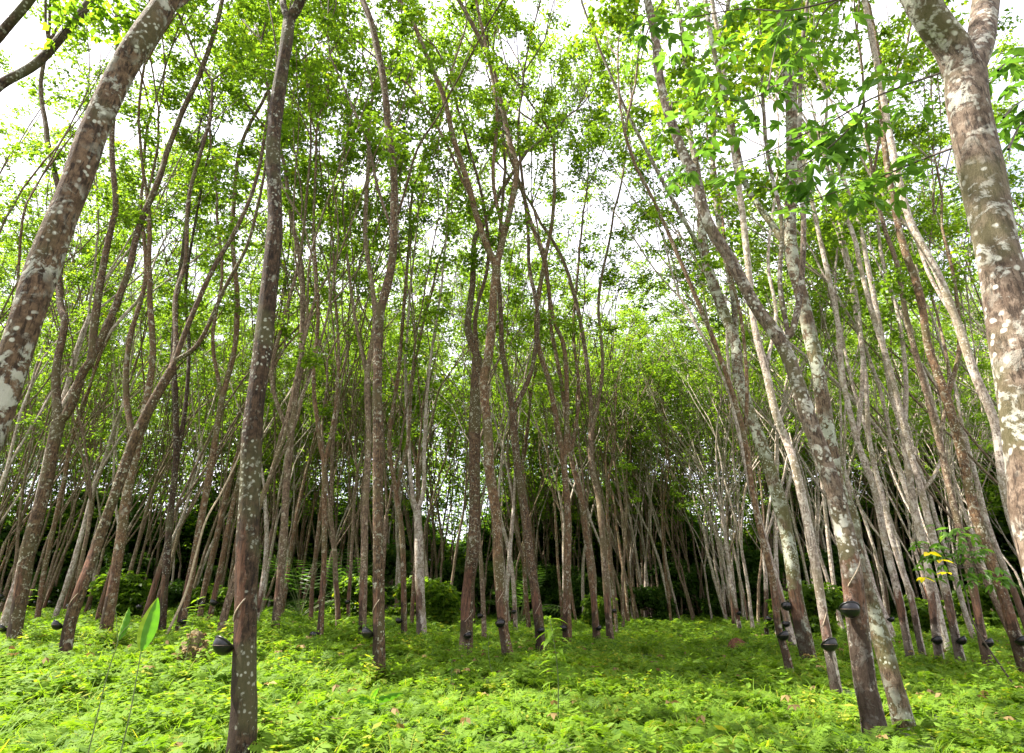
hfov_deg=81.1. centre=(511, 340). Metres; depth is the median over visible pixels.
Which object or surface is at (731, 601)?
rubber tree
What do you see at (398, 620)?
latex bowl
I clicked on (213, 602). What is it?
latex bowl
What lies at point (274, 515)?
rubber tree
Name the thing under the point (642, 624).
distant fern cover
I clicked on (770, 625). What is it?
shrub
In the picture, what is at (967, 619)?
rubber tree
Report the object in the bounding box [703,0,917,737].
rubber tree
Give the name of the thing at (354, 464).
rubber tree
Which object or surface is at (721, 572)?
rubber tree
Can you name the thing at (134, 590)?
shrub
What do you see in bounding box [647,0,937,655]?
rubber tree
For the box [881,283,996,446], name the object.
rubber tree
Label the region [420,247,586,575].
rubber tree
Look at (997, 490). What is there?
rubber tree
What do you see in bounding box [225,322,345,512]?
rubber tree
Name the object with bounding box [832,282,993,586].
rubber tree
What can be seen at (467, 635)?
latex bowl
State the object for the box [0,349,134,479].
rubber tree
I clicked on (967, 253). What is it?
rubber tree
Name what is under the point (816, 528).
rubber tree
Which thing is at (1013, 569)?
rubber tree
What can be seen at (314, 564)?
rubber tree
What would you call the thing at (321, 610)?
rubber tree
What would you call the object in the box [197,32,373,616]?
rubber tree
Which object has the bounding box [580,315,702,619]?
rubber tree
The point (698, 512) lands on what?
rubber tree
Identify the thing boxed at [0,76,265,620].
rubber tree
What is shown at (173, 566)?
rubber tree
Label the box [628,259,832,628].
rubber tree
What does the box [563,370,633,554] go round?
rubber tree
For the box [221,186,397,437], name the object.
rubber tree
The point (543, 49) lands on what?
rubber tree
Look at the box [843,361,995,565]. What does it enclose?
rubber tree
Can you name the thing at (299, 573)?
shrub
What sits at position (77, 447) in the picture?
rubber tree
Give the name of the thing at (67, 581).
rubber tree
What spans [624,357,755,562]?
rubber tree
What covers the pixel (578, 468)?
rubber tree
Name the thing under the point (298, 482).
rubber tree
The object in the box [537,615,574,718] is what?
sapling
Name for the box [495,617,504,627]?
latex bowl
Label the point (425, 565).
rubber tree
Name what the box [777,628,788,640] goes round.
latex bowl
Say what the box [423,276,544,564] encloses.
rubber tree
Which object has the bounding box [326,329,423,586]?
rubber tree
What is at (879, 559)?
rubber tree
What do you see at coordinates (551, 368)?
rubber tree
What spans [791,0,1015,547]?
rubber tree
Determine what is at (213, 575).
shrub
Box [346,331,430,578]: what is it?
rubber tree
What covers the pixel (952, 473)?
rubber tree
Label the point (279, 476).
rubber tree
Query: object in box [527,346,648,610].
rubber tree
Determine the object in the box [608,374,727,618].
rubber tree
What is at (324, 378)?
rubber tree
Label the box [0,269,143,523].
rubber tree
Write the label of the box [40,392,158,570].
rubber tree
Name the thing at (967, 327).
rubber tree
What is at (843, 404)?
rubber tree
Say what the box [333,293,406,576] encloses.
rubber tree
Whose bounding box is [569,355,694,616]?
rubber tree
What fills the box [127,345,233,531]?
rubber tree
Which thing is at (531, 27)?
rubber tree
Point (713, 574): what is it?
rubber tree
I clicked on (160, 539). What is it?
rubber tree
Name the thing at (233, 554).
rubber tree
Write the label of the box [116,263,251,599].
rubber tree
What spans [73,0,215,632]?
rubber tree
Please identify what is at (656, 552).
rubber tree
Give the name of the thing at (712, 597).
shrub
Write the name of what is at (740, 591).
rubber tree
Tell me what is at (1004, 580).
young tree
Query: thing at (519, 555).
rubber tree
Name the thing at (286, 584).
rubber tree
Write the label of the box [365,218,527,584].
rubber tree
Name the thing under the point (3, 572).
rubber tree
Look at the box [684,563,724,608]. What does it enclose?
shrub
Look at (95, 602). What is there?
shrub
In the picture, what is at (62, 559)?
rubber tree
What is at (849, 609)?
latex bowl
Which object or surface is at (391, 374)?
rubber tree
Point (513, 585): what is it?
rubber tree
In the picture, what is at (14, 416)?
rubber tree
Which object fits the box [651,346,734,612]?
rubber tree
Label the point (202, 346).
rubber tree
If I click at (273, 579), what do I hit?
rubber tree
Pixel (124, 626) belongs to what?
broadleaf shoot
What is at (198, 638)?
leafy mound
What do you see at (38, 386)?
rubber tree
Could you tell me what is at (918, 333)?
rubber tree
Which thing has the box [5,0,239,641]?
rubber tree
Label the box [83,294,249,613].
rubber tree
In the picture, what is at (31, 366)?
rubber tree
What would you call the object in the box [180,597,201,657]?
sapling
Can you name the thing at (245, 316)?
rubber tree
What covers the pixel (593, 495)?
rubber tree
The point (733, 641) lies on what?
earth mound
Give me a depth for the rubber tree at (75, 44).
19.21 m
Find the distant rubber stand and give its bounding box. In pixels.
[0,260,1021,616]
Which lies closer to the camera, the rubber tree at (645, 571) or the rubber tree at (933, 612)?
the rubber tree at (933, 612)
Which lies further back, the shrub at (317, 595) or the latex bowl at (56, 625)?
the shrub at (317, 595)
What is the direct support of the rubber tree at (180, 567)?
on the ground
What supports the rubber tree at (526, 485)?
on the ground
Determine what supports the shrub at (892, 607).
on the ground
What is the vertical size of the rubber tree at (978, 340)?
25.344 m
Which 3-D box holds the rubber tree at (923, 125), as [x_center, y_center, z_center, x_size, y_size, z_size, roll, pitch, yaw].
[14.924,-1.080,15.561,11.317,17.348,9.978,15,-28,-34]
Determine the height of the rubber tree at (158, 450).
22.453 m
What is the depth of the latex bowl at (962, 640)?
13.20 m
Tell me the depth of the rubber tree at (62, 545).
43.72 m
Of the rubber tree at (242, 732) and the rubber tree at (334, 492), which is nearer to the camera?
the rubber tree at (242, 732)
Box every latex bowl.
[0,622,7,631]
[51,618,63,629]
[136,602,144,609]
[178,617,186,624]
[200,599,209,606]
[210,596,222,605]
[212,632,233,655]
[309,629,318,635]
[361,625,373,638]
[395,617,401,623]
[463,630,471,639]
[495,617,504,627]
[536,626,544,634]
[559,624,566,630]
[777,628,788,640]
[781,599,791,610]
[781,618,789,626]
[821,635,837,651]
[839,598,860,617]
[887,614,894,621]
[931,633,942,644]
[955,634,966,644]
[982,635,993,647]
[1014,633,1023,645]
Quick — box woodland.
[0,429,1023,611]
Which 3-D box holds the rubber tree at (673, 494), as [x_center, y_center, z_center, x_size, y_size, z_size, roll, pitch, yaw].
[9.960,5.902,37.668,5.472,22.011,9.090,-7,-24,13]
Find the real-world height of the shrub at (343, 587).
2.335 m
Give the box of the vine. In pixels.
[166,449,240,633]
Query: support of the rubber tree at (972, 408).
on the ground
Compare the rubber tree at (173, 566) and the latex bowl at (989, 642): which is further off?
the rubber tree at (173, 566)
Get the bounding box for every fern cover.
[0,605,1023,658]
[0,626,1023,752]
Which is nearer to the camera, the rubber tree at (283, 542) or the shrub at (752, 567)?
the rubber tree at (283, 542)
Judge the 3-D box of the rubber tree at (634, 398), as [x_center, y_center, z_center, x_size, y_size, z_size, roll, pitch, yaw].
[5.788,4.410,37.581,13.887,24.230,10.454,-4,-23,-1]
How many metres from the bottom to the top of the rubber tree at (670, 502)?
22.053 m
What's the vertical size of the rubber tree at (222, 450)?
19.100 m
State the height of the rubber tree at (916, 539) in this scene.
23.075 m
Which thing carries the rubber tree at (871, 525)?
on the ground
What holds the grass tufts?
on the ground
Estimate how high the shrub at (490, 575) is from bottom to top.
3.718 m
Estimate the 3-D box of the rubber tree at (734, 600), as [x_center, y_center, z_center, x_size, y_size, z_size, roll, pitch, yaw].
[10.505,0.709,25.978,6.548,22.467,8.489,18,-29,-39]
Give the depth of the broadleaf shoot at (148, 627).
5.08 m
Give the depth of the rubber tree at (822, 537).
43.16 m
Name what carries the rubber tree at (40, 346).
on the ground
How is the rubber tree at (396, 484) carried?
on the ground
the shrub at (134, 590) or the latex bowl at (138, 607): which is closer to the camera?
the latex bowl at (138, 607)
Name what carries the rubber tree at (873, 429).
on the ground
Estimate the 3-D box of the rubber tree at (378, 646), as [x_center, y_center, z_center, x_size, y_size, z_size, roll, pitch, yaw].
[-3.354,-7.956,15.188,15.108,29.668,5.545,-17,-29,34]
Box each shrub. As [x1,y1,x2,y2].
[0,564,10,587]
[0,585,10,605]
[30,568,63,608]
[87,568,151,617]
[88,581,99,607]
[93,549,158,599]
[167,581,199,609]
[173,583,222,616]
[174,564,229,587]
[204,587,234,616]
[258,564,318,607]
[267,578,309,609]
[314,582,331,600]
[324,573,372,616]
[326,556,372,599]
[344,539,412,604]
[353,589,387,617]
[385,575,433,616]
[392,560,430,603]
[425,577,461,625]
[434,559,464,591]
[455,563,495,611]
[475,568,573,626]
[476,560,511,609]
[486,583,530,616]
[510,573,559,617]
[513,558,556,611]
[538,565,580,613]
[571,570,602,614]
[580,593,622,628]
[615,574,635,610]
[617,584,677,619]
[643,556,697,617]
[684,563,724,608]
[685,584,717,615]
[694,598,721,617]
[707,560,742,594]
[725,576,747,611]
[733,546,787,616]
[763,598,816,631]
[781,579,842,637]
[798,545,876,613]
[880,592,897,615]
[903,594,948,632]
[950,587,960,617]
[952,581,1011,629]
[979,584,1022,617]
[991,573,1023,615]
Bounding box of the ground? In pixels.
[34,621,1023,752]
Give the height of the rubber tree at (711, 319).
20.687 m
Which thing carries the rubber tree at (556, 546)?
on the ground
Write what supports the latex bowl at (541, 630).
attached to the rubber tree at (531, 27)
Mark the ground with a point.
(446, 732)
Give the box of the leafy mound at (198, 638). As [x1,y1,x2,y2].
[169,629,211,662]
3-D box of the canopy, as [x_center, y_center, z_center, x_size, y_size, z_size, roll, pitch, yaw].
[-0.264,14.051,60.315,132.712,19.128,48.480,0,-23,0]
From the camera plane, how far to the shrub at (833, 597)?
21.41 m
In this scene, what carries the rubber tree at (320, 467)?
on the ground
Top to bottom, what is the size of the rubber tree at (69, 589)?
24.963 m
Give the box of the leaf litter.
[7,617,1023,752]
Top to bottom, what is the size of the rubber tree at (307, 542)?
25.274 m
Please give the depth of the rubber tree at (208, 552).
43.36 m
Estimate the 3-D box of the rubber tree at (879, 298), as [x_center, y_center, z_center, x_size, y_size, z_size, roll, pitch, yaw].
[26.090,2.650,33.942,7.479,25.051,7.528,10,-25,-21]
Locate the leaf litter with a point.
(394, 710)
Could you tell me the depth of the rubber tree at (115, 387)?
31.02 m
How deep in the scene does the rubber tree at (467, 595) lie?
20.14 m
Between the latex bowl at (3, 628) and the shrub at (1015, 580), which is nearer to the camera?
the latex bowl at (3, 628)
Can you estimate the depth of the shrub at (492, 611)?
45.16 m
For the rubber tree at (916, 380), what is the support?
on the ground
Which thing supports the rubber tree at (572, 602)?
on the ground
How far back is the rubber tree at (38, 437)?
46.37 m
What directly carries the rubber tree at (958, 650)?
on the ground
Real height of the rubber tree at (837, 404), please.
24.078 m
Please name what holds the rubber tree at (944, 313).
on the ground
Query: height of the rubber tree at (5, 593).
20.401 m
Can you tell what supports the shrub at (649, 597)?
on the ground
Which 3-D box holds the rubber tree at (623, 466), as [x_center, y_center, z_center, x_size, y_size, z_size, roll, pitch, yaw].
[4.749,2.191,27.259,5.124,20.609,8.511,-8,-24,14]
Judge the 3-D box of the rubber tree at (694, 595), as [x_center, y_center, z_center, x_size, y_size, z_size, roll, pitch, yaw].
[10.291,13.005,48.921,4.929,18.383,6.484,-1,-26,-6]
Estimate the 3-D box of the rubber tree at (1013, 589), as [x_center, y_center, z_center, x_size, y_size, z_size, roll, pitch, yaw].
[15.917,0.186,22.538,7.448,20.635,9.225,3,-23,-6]
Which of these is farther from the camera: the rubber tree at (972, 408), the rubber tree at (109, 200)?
the rubber tree at (972, 408)
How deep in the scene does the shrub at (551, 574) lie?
43.56 m
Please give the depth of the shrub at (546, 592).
43.57 m
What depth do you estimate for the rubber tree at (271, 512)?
43.51 m
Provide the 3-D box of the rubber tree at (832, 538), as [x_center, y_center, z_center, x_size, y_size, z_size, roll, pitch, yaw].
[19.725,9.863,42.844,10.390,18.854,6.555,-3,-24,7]
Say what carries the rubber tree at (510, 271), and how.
on the ground
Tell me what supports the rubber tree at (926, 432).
on the ground
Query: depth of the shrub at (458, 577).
42.91 m
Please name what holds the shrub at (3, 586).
on the ground
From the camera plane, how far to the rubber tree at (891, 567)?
17.53 m
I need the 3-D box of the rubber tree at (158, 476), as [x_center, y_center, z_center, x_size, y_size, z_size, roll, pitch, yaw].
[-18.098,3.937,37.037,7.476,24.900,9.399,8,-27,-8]
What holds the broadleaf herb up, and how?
on the ground
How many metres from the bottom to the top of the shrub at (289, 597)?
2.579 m
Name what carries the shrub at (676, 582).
on the ground
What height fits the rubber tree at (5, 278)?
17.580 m
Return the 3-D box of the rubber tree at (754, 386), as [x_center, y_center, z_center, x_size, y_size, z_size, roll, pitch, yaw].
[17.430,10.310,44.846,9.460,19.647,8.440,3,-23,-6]
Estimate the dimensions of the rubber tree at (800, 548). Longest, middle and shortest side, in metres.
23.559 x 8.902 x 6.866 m
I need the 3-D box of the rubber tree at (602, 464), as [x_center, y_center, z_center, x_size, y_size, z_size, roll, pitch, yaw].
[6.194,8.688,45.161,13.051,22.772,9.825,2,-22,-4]
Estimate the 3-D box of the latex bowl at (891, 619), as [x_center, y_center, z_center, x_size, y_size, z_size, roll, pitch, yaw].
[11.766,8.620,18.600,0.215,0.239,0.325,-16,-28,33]
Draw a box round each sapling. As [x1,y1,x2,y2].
[25,589,38,623]
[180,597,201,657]
[444,658,460,691]
[482,631,496,673]
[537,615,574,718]
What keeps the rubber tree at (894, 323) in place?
on the ground
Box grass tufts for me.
[0,613,1023,752]
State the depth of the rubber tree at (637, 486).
42.21 m
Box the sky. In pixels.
[0,0,1023,542]
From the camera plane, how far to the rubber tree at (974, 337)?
33.01 m
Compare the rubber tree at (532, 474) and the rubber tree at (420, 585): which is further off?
the rubber tree at (532, 474)
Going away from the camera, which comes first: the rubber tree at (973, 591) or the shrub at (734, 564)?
the rubber tree at (973, 591)
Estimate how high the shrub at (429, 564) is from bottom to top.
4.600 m
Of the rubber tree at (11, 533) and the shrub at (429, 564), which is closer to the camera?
the rubber tree at (11, 533)
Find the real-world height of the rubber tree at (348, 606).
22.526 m
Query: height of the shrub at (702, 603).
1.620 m
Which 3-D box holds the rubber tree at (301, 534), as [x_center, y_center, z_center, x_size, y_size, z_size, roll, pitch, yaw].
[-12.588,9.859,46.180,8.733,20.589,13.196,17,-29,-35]
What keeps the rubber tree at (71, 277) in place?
on the ground
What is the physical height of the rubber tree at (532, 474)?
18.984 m
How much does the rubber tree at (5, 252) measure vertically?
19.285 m
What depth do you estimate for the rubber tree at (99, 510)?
37.76 m
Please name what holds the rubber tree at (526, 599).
on the ground
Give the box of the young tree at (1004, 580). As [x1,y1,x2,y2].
[909,524,1016,684]
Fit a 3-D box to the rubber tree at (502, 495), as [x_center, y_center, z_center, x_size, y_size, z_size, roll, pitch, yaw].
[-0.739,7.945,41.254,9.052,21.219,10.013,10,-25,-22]
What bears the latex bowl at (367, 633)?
attached to the rubber tree at (378, 646)
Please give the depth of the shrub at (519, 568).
51.22 m
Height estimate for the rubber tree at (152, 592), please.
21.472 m
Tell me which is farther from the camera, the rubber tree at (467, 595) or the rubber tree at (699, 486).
the rubber tree at (699, 486)
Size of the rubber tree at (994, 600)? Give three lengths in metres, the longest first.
18.610 x 7.246 x 6.789 m
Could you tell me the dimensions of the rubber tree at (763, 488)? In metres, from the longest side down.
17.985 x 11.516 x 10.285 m
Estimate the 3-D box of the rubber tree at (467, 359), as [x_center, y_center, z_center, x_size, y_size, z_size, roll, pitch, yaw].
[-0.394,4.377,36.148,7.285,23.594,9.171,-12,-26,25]
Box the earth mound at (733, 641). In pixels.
[726,637,746,648]
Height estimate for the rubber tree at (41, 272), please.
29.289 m
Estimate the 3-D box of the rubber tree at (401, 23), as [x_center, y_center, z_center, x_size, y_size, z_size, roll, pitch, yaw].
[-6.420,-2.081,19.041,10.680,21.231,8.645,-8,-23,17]
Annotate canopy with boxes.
[0,348,1016,577]
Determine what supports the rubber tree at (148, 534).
on the ground
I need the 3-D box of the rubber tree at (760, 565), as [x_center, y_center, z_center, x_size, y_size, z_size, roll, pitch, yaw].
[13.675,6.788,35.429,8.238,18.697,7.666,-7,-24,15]
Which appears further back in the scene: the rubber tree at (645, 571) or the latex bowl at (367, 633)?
the rubber tree at (645, 571)
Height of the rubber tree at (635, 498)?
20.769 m
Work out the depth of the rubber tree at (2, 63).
27.91 m
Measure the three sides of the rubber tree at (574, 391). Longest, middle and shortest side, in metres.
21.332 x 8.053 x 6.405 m
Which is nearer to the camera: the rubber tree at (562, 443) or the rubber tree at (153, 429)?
the rubber tree at (562, 443)
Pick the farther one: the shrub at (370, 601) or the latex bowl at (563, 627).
the shrub at (370, 601)
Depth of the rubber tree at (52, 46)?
7.94 m
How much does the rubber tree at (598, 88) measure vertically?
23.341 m
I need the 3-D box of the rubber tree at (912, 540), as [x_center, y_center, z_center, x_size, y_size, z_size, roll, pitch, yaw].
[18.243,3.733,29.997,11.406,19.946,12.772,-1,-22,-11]
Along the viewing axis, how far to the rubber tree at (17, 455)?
40.43 m
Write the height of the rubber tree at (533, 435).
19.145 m
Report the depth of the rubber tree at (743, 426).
14.97 m
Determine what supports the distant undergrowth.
on the ground
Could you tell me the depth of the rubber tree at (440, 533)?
38.71 m
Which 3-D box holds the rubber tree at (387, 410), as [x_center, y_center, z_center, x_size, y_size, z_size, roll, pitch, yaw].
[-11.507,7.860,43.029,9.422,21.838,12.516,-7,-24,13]
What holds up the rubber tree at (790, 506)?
on the ground
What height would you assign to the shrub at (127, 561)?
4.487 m
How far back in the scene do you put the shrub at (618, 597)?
46.15 m
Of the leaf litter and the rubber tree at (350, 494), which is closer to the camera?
the leaf litter
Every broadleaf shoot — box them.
[88,604,131,752]
[120,598,159,752]
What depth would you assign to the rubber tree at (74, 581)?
42.35 m
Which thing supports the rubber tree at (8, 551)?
on the ground
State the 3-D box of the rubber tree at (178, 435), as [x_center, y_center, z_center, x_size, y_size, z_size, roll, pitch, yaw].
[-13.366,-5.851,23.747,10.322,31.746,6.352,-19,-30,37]
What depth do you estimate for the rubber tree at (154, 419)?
36.30 m
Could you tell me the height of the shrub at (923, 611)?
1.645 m
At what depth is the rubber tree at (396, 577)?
41.45 m
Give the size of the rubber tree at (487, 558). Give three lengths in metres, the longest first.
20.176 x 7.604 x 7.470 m
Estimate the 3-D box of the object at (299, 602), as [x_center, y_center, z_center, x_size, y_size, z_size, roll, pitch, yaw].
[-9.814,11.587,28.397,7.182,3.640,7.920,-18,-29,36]
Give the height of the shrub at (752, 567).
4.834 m
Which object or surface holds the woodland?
on the ground
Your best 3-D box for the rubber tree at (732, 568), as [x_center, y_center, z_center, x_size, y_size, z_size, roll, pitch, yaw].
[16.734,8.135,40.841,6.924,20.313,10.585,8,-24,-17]
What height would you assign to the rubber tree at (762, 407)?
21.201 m
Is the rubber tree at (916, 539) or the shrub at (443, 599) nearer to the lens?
the shrub at (443, 599)
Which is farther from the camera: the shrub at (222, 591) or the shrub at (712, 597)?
the shrub at (712, 597)
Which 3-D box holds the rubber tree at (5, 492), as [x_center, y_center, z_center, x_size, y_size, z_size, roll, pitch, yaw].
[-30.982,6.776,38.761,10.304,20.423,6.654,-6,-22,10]
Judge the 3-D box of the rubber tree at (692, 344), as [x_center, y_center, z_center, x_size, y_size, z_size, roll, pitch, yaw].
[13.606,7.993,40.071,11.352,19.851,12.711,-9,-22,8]
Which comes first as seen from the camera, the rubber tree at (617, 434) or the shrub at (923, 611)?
the shrub at (923, 611)
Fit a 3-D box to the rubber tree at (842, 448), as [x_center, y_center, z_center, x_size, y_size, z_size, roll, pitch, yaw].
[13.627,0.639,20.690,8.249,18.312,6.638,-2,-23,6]
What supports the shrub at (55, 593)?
on the ground
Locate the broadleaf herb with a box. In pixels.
[356,688,402,703]
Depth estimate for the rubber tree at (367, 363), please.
19.65 m
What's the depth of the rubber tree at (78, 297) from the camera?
26.62 m
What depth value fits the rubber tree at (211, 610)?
23.32 m
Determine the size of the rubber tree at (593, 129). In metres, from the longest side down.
24.668 x 9.437 x 7.195 m
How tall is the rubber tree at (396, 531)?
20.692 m
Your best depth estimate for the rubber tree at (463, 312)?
27.44 m
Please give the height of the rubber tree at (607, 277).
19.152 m
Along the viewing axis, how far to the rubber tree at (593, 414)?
24.53 m
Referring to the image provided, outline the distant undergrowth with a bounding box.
[27,599,1017,618]
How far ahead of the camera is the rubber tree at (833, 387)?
31.48 m
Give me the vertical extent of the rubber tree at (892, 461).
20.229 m
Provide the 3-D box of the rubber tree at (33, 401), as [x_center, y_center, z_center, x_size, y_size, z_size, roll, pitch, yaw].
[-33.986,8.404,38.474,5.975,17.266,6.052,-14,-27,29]
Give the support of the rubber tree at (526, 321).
on the ground
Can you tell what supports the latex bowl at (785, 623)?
attached to the rubber tree at (598, 88)
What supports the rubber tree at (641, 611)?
on the ground
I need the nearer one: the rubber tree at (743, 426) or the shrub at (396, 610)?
the rubber tree at (743, 426)
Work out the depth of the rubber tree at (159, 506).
41.89 m
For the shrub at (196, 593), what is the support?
on the ground
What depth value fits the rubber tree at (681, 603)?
45.17 m
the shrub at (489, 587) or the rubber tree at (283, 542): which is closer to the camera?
the rubber tree at (283, 542)
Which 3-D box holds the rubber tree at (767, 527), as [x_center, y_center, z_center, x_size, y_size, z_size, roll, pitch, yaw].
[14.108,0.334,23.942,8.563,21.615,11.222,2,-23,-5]
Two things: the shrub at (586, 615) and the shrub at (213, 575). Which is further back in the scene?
the shrub at (213, 575)
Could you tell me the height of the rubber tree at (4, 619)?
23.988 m
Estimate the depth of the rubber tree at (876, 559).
31.24 m
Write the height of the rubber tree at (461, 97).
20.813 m
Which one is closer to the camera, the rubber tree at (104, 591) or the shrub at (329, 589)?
the rubber tree at (104, 591)
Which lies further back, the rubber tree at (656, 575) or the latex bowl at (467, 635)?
the rubber tree at (656, 575)
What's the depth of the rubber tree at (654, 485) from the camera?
43.03 m
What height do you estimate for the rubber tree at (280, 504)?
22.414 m
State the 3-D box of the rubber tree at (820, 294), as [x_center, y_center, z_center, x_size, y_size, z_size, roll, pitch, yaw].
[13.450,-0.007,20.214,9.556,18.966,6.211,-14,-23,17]
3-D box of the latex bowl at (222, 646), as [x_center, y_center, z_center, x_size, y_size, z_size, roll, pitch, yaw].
[-2.761,2.946,5.854,0.325,0.241,0.213,-3,-23,6]
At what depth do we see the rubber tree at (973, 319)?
24.38 m
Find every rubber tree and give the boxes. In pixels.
[0,0,146,91]
[0,0,189,453]
[0,0,206,288]
[0,0,336,633]
[0,21,200,333]
[0,45,70,122]
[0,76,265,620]
[0,101,238,496]
[0,120,96,585]
[0,125,191,422]
[0,167,164,584]
[0,178,115,356]
[0,180,102,348]
[0,234,161,511]
[0,243,163,614]
[0,251,52,332]
[0,265,115,385]
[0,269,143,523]
[0,281,197,609]
[0,288,211,561]
[0,300,66,480]
[0,310,85,394]
[0,310,213,572]
[0,322,140,507]
[0,338,116,525]
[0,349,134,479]
[0,358,121,493]
[0,397,49,593]
[2,370,50,452]
[3,321,102,430]
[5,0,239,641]
[18,318,58,415]
[27,322,225,605]
[32,279,146,599]
[35,328,161,555]
[40,240,203,609]
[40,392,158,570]
[42,282,171,606]
[52,143,310,617]
[54,244,213,479]
[58,0,321,654]
[62,258,166,608]
[68,264,197,603]
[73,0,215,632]
[79,211,212,530]
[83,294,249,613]
[91,366,206,542]
[93,296,250,543]
[95,49,366,620]
[105,191,298,602]
[108,290,213,570]
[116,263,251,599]
[122,365,199,577]
[127,237,306,574]
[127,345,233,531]
[136,287,251,575]
[137,351,246,576]
[141,180,388,618]
[145,0,376,633]
[145,407,239,579]
[146,1,370,631]
[154,147,375,620]
[156,0,276,631]
[157,246,356,603]
[158,227,313,588]
[161,333,241,583]
[192,237,322,585]
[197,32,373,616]
[197,242,312,586]
[197,284,384,584]
[201,312,303,587]
[203,0,446,632]
[203,338,292,587]
[206,74,435,620]
[217,99,500,627]
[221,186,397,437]
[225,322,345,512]
[226,0,316,752]
[235,142,386,599]
[236,293,371,611]
[240,148,480,619]
[245,355,362,545]
[249,310,346,558]
[252,325,392,609]
[267,322,371,606]
[271,0,415,637]
[274,311,407,589]
[279,372,353,556]
[281,144,382,615]
[283,348,439,570]
[284,349,435,606]
[287,304,393,610]
[288,163,476,627]
[290,0,411,634]
[293,326,430,482]
[294,0,502,678]
[294,312,411,576]
[296,300,406,608]
[298,0,548,634]
[306,291,403,581]
[308,0,554,655]
[309,184,453,616]
[311,311,451,606]
[313,233,401,576]
[314,322,469,614]
[318,210,475,615]
[322,38,520,573]
[323,228,467,580]
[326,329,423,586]
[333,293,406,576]
[338,309,447,574]
[343,222,454,536]
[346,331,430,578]
[347,1,666,641]
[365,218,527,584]
[365,301,470,606]
[368,0,567,636]
[379,206,550,511]
[382,334,442,582]
[384,0,576,643]
[388,0,635,653]
[393,0,590,651]
[394,174,582,615]
[395,151,526,510]
[398,273,501,581]
[401,169,569,631]
[414,131,646,628]
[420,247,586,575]
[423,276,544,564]
[423,310,560,625]
[431,217,578,623]
[435,336,562,617]
[443,16,647,640]
[452,132,571,640]
[469,250,613,625]
[480,326,596,613]
[480,369,530,499]
[487,397,549,615]
[494,396,581,553]
[496,252,678,566]
[497,256,621,621]
[500,340,544,568]
[502,287,597,620]
[505,246,631,624]
[508,287,680,628]
[508,290,668,618]
[510,362,606,620]
[520,1,797,647]
[521,285,674,611]
[523,309,638,617]
[524,389,612,540]
[525,245,660,621]
[525,312,679,616]
[526,331,648,617]
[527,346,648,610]
[528,256,713,611]
[532,344,636,591]
[534,347,635,613]
[538,174,644,634]
[551,290,647,620]
[557,371,642,616]
[559,351,679,618]
[561,308,651,616]
[562,136,661,593]
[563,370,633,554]
[565,40,952,652]
[565,291,694,615]
[567,0,817,661]
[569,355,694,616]
[572,323,682,617]
[578,0,793,671]
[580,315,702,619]
[587,0,890,740]
[588,317,725,617]
[593,340,696,585]
[599,367,728,600]
[602,351,748,620]
[607,144,895,638]
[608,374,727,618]
[609,348,704,615]
[610,0,965,664]
[610,264,692,619]
[611,412,700,615]
[612,353,681,617]
[617,161,874,630]
[617,318,765,610]
[617,337,786,621]
[619,0,1023,578]
[622,291,703,618]
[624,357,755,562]
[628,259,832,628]
[634,372,734,616]
[635,353,782,589]
[644,398,752,569]
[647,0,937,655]
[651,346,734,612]
[653,330,762,618]
[661,279,785,573]
[661,318,805,623]
[662,134,827,630]
[666,0,915,657]
[667,257,810,587]
[667,260,786,619]
[675,368,784,548]
[679,272,831,559]
[682,390,798,550]
[684,262,889,617]
[687,0,867,700]
[687,350,796,599]
[688,162,1008,637]
[690,195,840,626]
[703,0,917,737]
[703,276,824,625]
[705,349,849,545]
[705,405,847,576]
[708,222,929,596]
[710,303,879,493]
[712,228,906,593]
[713,186,859,542]
[716,0,944,662]
[720,100,1023,484]
[725,386,896,609]
[738,127,952,642]
[750,209,881,500]
[750,353,915,596]
[756,186,970,633]
[762,187,939,636]
[765,92,1023,628]
[774,312,942,599]
[778,250,881,489]
[782,190,976,638]
[790,255,1019,617]
[790,300,992,633]
[790,303,899,618]
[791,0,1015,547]
[794,0,1023,673]
[807,353,955,589]
[808,325,897,583]
[810,0,1023,667]
[811,183,996,406]
[816,360,955,508]
[825,313,945,616]
[829,278,981,482]
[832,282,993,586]
[833,193,1023,603]
[835,380,922,519]
[837,349,1023,595]
[839,29,1023,429]
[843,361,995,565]
[844,7,1023,411]
[849,123,1023,374]
[853,346,979,513]
[869,332,997,610]
[873,330,916,586]
[875,241,993,384]
[877,204,997,409]
[877,354,934,613]
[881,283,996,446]
[886,236,998,415]
[889,289,985,570]
[899,325,996,485]
[911,320,997,615]
[911,361,1000,512]
[912,391,1018,559]
[918,379,994,458]
[919,299,998,556]
[927,256,992,402]
[936,292,994,427]
[943,352,999,500]
[957,349,991,440]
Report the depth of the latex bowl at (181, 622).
16.08 m
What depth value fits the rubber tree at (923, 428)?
45.50 m
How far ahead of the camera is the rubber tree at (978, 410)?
36.89 m
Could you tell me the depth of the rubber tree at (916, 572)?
36.27 m
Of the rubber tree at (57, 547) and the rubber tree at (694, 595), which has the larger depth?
the rubber tree at (694, 595)
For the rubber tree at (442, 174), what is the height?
20.150 m
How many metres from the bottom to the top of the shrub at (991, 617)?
2.335 m
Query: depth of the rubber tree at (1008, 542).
46.13 m
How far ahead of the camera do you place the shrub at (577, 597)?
40.97 m

